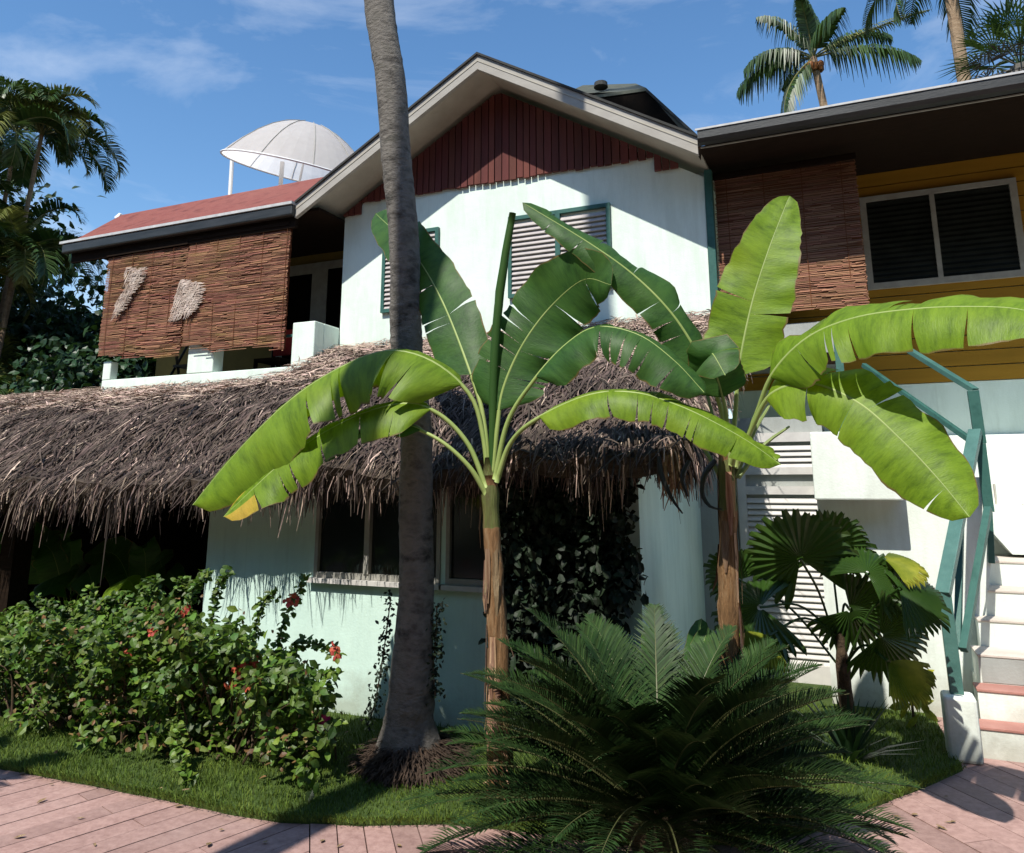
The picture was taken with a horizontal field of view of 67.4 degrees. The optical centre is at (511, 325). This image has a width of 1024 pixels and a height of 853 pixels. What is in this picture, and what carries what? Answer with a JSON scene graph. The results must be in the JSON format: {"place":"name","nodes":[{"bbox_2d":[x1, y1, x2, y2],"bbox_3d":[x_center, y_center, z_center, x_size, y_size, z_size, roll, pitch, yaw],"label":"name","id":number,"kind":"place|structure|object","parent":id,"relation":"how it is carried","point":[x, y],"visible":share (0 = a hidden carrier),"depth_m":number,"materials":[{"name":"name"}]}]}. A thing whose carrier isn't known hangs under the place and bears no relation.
{"place":"outdoors","nodes":[
{"label":"outdoors","id":0,"kind":"place"},
{"bbox_2d":[309,828,366,852],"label":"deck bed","id":1,"kind":"object","parent":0,"point":[337,841],"depth_m":3.58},
{"bbox_2d":[0,607,965,845],"bbox_3d":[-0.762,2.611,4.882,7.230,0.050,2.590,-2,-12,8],"label":"grass","id":2,"kind":"structure","parent":0,"point":[208,797],"depth_m":4.28,"materials":[{"name":"green plant"}]},
{"bbox_2d":[0,604,28,693],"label":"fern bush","id":3,"kind":"object","parent":2,"relation":"on","point":[7,616],"visible":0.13,"depth_m":6.20,"materials":[{"name":"green plant"}]},
{"bbox_2d":[0,521,109,622],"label":"broad leaf plant","id":4,"kind":"object","parent":2,"relation":"on","point":[58,573],"visible":0.74,"depth_m":8.03,"materials":[{"name":"green plant"}]},
{"bbox_2d":[0,309,140,395],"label":"garden shrub","id":5,"kind":"object","parent":2,"relation":"on","point":[64,379],"visible":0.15,"depth_m":12.63,"materials":[{"name":"green plant"}]},
{"bbox_2d":[84,535,185,602],"bbox_3d":[-3.537,2.557,7.166,0.752,1.125,1.745,8,-14,-32],"label":"broad leaf plant","id":6,"kind":"object","parent":2,"relation":"on","point":[131,564],"visible":0.68,"depth_m":7.56,"materials":[{"name":"green plant"}]},
{"bbox_2d":[0,565,363,802],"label":"flowering bush","id":7,"kind":"object","parent":2,"relation":"on","point":[134,655],"visible":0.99,"depth_m":4.72,"materials":[{"name":"green plant"}]},
{"bbox_2d":[342,0,484,791],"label":"coconut palm","id":8,"kind":"object","parent":2,"relation":"on","point":[408,745],"visible":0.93,"depth_m":4.67,"materials":[{"name":"grey plant"}]},
{"bbox_2d":[193,209,780,802],"bbox_3d":[-0.121,0.684,4.431,3.174,3.674,1.368,-5,-13,23],"label":"banana plant","id":9,"kind":"object","parent":2,"relation":"on","point":[269,455],"visible":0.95,"depth_m":4.34,"materials":[{"name":"green plant"}]},
{"bbox_2d":[398,603,922,852],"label":"cycad","id":10,"kind":"object","parent":2,"relation":"on","point":[657,742],"visible":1,"depth_m":3.24,"materials":[{"name":"green plant"}]},
{"bbox_2d":[641,618,712,670],"bbox_3d":[0.962,2.081,4.242,0.488,0.860,0.230,-5,-13,23],"label":"banana sucker","id":11,"kind":"object","parent":2,"relation":"on","point":[699,628],"visible":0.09,"depth_m":4.28,"materials":[{"name":"green plant"}]},
{"bbox_2d":[522,195,1023,816],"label":"banana plant","id":12,"kind":"object","parent":2,"relation":"on","point":[904,447],"visible":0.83,"depth_m":3.88,"materials":[{"name":"green plant"}]},
{"bbox_2d":[703,509,952,729],"bbox_3d":[1.894,1.870,4.708,1.403,1.466,0.787,-3,-12,16],"label":"fan palm","id":13,"kind":"object","parent":2,"relation":"on","point":[897,602],"visible":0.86,"depth_m":4.75,"materials":[{"name":"green plant"}]},
{"bbox_2d":[789,690,923,760],"bbox_3d":[2.058,2.389,4.611,0.656,0.409,0.757,7,-14,-30],"label":"spiky plant","id":14,"kind":"object","parent":2,"relation":"on","point":[852,739],"visible":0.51,"depth_m":4.53,"materials":[{"name":"green plant"}]},
{"bbox_2d":[889,669,938,728],"bbox_3d":[2.688,2.413,5.169,0.310,0.616,0.251,-5,-13,23],"label":"croton","id":15,"kind":"object","parent":2,"relation":"on","point":[928,713],"visible":0.2,"depth_m":5.15,"materials":[{"name":"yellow plant"}]},
{"bbox_2d":[0,717,1023,852],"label":"deck","id":16,"kind":"structure","parent":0,"point":[982,805],"depth_m":3.67,"materials":[{"name":"wood"}]},
{"bbox_2d":[810,432,1023,764],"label":"staircase","id":17,"kind":"structure","parent":16,"relation":"on","point":[983,716],"depth_m":5.62,"materials":[{"name":"white paint"}]},
{"bbox_2d":[861,349,994,694],"bbox_3d":[3.207,1.165,5.764,0.622,2.547,1.987,-3,-12,15],"label":"stair railing","id":18,"kind":"object","parent":17,"relation":"on","point":[957,638],"visible":0.84,"depth_m":5.10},
{"bbox_2d":[0,0,1023,418],"label":"sky","id":19,"kind":"structure","parent":0,"point":[178,82],"materials":[{"name":"blue"}]},
{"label":"ground","id":20,"kind":"structure","parent":0,"visible":0},
{"bbox_2d":[0,169,106,375],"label":"garden tree","id":21,"kind":"object","parent":20,"relation":"on","point":[24,328],"visible":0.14,"depth_m":17.81,"materials":[{"name":"green plant"}]},
{"bbox_2d":[0,75,128,395],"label":"areca palm","id":22,"kind":"object","parent":20,"relation":"on","point":[41,110],"visible":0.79,"depth_m":15.27,"materials":[{"name":"green plant"}]},
{"bbox_2d":[3,260,156,395],"bbox_3d":[-7.695,1.226,15.463,5.201,7.162,4.664,-5,-13,23],"label":"garden tree","id":23,"kind":"object","parent":20,"relation":"on","point":[88,337],"visible":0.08,"depth_m":15.04,"materials":[{"name":"green plant"}]},
{"bbox_2d":[0,52,1023,732],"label":"house","id":24,"kind":"structure","parent":20,"relation":"on","point":[628,172],"depth_m":8.04,"materials":[{"name":"white paint"}]},
{"bbox_2d":[98,240,205,358],"bbox_3d":[-4.882,-0.331,10.445,1.954,1.581,0.105,-5,-13,23],"label":"reed blind","id":25,"kind":"object","parent":24,"relation":"hanging from","point":[148,302],"visible":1,"depth_m":10.52,"materials":[{"name":"brown wicker"}]},
{"bbox_2d":[169,346,188,375],"bbox_3d":[-4.622,0.613,10.898,0.539,0.796,0.437,-5,-13,23],"label":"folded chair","id":26,"kind":"object","parent":24,"relation":"on","point":[177,365],"visible":0.2,"depth_m":10.87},
{"bbox_2d":[181,221,291,351],"bbox_3d":[-3.577,-0.440,9.913,1.700,1.665,0.075,-5,-13,23],"label":"reed blind","id":27,"kind":"object","parent":24,"relation":"hanging from","point":[244,280],"visible":1,"depth_m":9.88,"materials":[{"name":"brown wicker"}]},
{"bbox_2d":[253,329,292,368],"bbox_3d":[-3.209,0.434,10.440,0.420,0.940,0.380,-5,-13,23],"label":"chair","id":28,"kind":"object","parent":24,"relation":"on","point":[273,360],"visible":0.3,"depth_m":10.53,"materials":[{"name":"brown wood"}]},
{"bbox_2d":[220,119,353,194],"bbox_3d":[-3.602,-2.289,13.059,2.644,2.424,2.536,7,-14,-32],"label":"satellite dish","id":29,"kind":"object","parent":24,"relation":"attached to","point":[296,150],"visible":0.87,"depth_m":12.39,"materials":[{"name":"white metal"}]},
{"bbox_2d":[281,274,311,366],"bbox_3d":[-3.187,0.155,11.353,0.480,1.860,0.016,-5,-13,23],"label":"door","id":30,"kind":"structure","parent":24,"relation":"in","point":[299,296],"depth_m":11.45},
{"bbox_2d":[326,267,342,345],"bbox_3d":[-2.457,0.071,11.051,0.550,1.900,0.016,-5,-13,23],"label":"door","id":31,"kind":"structure","parent":24,"relation":"in","point":[334,288],"depth_m":11.20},
{"bbox_2d":[306,481,442,589],"bbox_3d":[-0.989,1.502,5.627,1.130,0.760,0.110,-5,-13,23],"label":"window","id":32,"kind":"structure","parent":24,"relation":"in","point":[350,546],"depth_m":5.66,"materials":[{"name":"black glass"}]},
{"bbox_2d":[361,589,447,731],"bbox_3d":[-0.644,2.017,4.592,0.583,0.817,0.208,-5,-13,23],"label":"climbing vine","id":33,"kind":"object","parent":24,"relation":"attached to","point":[437,647],"visible":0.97,"depth_m":4.61,"materials":[{"name":"green plant"}]},
{"bbox_2d":[380,227,439,313],"bbox_3d":[-1.271,-0.690,9.561,0.800,1.020,0.050,-5,-13,23],"label":"shutter window","id":34,"kind":"structure","parent":24,"relation":"in","point":[383,309],"depth_m":9.62,"materials":[{"name":"white wood"}]},
{"bbox_2d":[439,485,484,592],"bbox_3d":[-0.270,1.439,5.325,0.465,0.760,0.110,-5,-13,23],"label":"window","id":35,"kind":"structure","parent":24,"relation":"in","point":[465,558],"depth_m":5.34,"materials":[{"name":"black glass"}]},
{"bbox_2d":[508,202,611,298],"bbox_3d":[0.532,-0.852,8.806,1.245,0.990,0.050,-5,-13,23],"label":"shutter window","id":36,"kind":"structure","parent":24,"relation":"in","point":[557,213],"depth_m":8.89,"materials":[{"name":"white wood"}]},
{"bbox_2d":[478,470,648,747],"bbox_3d":[0.320,1.673,4.828,1.143,1.903,0.515,-5,-13,23],"label":"wall creeper","id":37,"kind":"object","parent":24,"relation":"attached to","point":[551,584],"depth_m":4.77,"materials":[{"name":"green plant"}]},
{"bbox_2d":[737,432,830,685],"bbox_3d":[2.322,1.941,6.554,0.700,2.040,0.043,-5,-13,23],"label":"louvred door","id":38,"kind":"structure","parent":24,"relation":"in","point":[822,675],"depth_m":6.59,"materials":[{"name":"white wood"}]},
{"bbox_2d":[714,154,869,310],"bbox_3d":[2.844,-0.908,7.934,1.425,1.579,0.075,-5,-13,23],"label":"reed blind","id":39,"kind":"object","parent":24,"relation":"hanging from","point":[831,271],"visible":0.75,"depth_m":7.85,"materials":[{"name":"brown wicker"}]},
{"bbox_2d":[859,177,1023,290],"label":"window","id":40,"kind":"structure","parent":24,"relation":"in","point":[968,232],"depth_m":8.50,"materials":[{"name":"black glass"}]},
{"bbox_2d":[736,0,930,112],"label":"coconut palm","id":41,"kind":"object","parent":20,"relation":"on","point":[813,35],"visible":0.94,"depth_m":20.04,"materials":[{"name":"green plant"}]},
{"bbox_2d":[861,0,1013,81],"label":"coconut palm","id":42,"kind":"object","parent":20,"relation":"on","point":[956,20],"visible":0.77,"depth_m":17.17,"materials":[{"name":"green plant"}]},
{"bbox_2d":[939,0,1023,81],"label":"fan palm","id":43,"kind":"object","parent":20,"relation":"on","point":[996,26],"visible":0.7,"depth_m":12.70,"materials":[{"name":"green plant"}]}
]}

